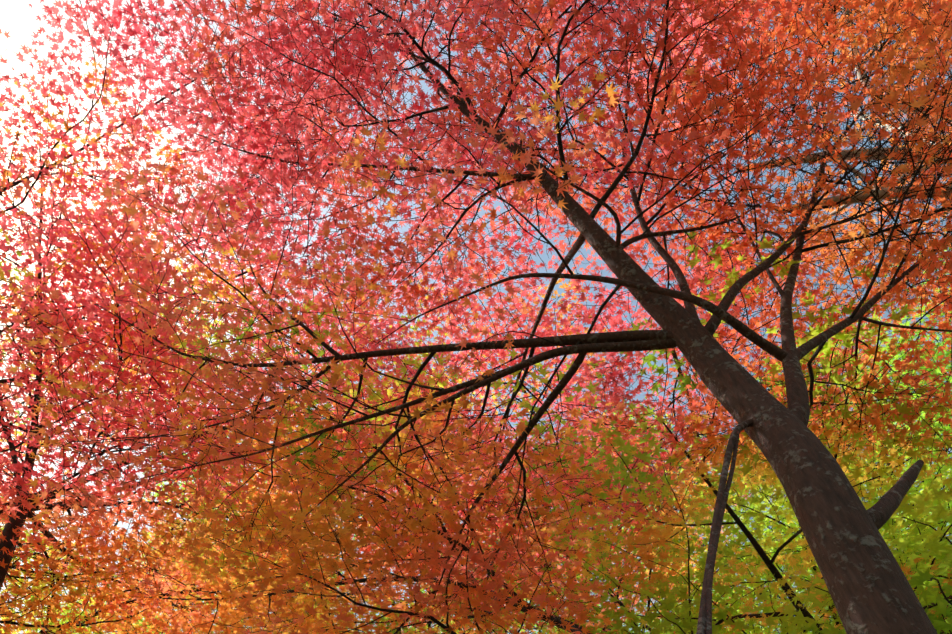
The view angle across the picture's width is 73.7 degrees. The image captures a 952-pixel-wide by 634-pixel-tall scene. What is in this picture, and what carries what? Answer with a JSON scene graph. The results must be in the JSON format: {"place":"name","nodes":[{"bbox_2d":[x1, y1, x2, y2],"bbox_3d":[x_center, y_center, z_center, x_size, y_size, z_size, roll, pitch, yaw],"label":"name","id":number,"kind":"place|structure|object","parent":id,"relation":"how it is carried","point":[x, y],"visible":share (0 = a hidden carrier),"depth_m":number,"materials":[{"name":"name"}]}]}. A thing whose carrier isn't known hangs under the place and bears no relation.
{"place":"outdoors","nodes":[
{"label":"outdoors","id":0,"kind":"place"},
{"bbox_2d":[0,422,361,633],"bbox_3d":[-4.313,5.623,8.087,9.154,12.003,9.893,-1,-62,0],"label":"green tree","id":1,"kind":"object","parent":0,"point":[58,593],"depth_m":6.11,"materials":[{"name":"plant"}]},
{"bbox_2d":[0,0,750,633],"bbox_3d":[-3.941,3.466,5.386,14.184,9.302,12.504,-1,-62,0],"label":"red maple","id":2,"kind":"object","parent":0,"point":[94,334],"depth_m":5.23,"materials":[{"name":"red plant"}]},
{"bbox_2d":[0,0,951,633],"label":"sky","id":3,"kind":"structure","parent":0,"point":[16,17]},
{"bbox_2d":[151,268,944,633],"bbox_3d":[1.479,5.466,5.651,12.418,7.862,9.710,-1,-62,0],"label":"red maple","id":4,"kind":"object","parent":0,"point":[537,386],"depth_m":6.72,"materials":[{"name":"red plant"}]},
{"bbox_2d":[350,439,831,633],"bbox_3d":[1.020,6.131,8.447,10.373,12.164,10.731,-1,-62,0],"label":"green tree","id":5,"kind":"object","parent":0,"point":[578,576],"depth_m":6.72,"materials":[{"name":"plant"}]},
{"bbox_2d":[523,541,838,633],"bbox_3d":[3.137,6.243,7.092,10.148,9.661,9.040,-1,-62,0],"label":"green tree","id":6,"kind":"object","parent":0,"point":[732,601],"depth_m":5.57,"materials":[{"name":"plant"}]},
{"bbox_2d":[481,231,951,633],"bbox_3d":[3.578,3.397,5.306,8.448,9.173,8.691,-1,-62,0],"label":"green tree","id":7,"kind":"object","parent":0,"point":[922,576],"depth_m":3.62,"materials":[{"name":"green plant"}]},
{"bbox_2d":[563,368,951,633],"bbox_3d":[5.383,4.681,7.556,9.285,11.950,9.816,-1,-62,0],"label":"green tree","id":8,"kind":"object","parent":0,"point":[701,561],"depth_m":5.17,"materials":[{"name":"green plant"}]},
{"bbox_2d":[759,231,951,630],"bbox_3d":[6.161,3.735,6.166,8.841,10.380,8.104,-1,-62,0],"label":"green tree","id":9,"kind":"object","parent":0,"point":[907,323],"depth_m":7.09,"materials":[{"name":"green plant"}]},
{"bbox_2d":[927,502,951,631],"bbox_3d":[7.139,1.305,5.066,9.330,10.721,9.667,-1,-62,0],"label":"green tree","id":10,"kind":"object","parent":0,"point":[940,566],"depth_m":3.61,"materials":[{"name":"green plant"}]},
{"label":"ground","id":11,"kind":"structure","parent":0,"visible":0},
{"bbox_2d":[0,58,477,633],"bbox_3d":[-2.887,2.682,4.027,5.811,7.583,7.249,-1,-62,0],"label":"leaves","id":12,"kind":"object","parent":11,"relation":"on","point":[160,246],"depth_m":5.60,"materials":[{"name":"red plant"}]},
{"bbox_2d":[0,0,951,633],"bbox_3d":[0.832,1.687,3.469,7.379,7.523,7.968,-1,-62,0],"label":"maple","id":13,"kind":"object","parent":11,"relation":"on","point":[714,48],"depth_m":3.36,"materials":[{"name":"red plant"}]},
{"bbox_2d":[33,299,951,633],"bbox_3d":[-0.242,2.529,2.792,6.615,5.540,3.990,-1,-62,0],"label":"maple","id":14,"kind":"object","parent":11,"relation":"on","point":[319,611],"depth_m":3.66,"materials":[{"name":"orange plant"}]},
{"bbox_2d":[735,0,951,283],"bbox_3d":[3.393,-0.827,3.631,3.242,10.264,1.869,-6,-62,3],"label":"pale tree","id":15,"kind":"object","parent":11,"relation":"on","point":[835,199],"visible":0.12,"depth_m":4.14,"materials":[{"name":"orange plant"}]}
]}

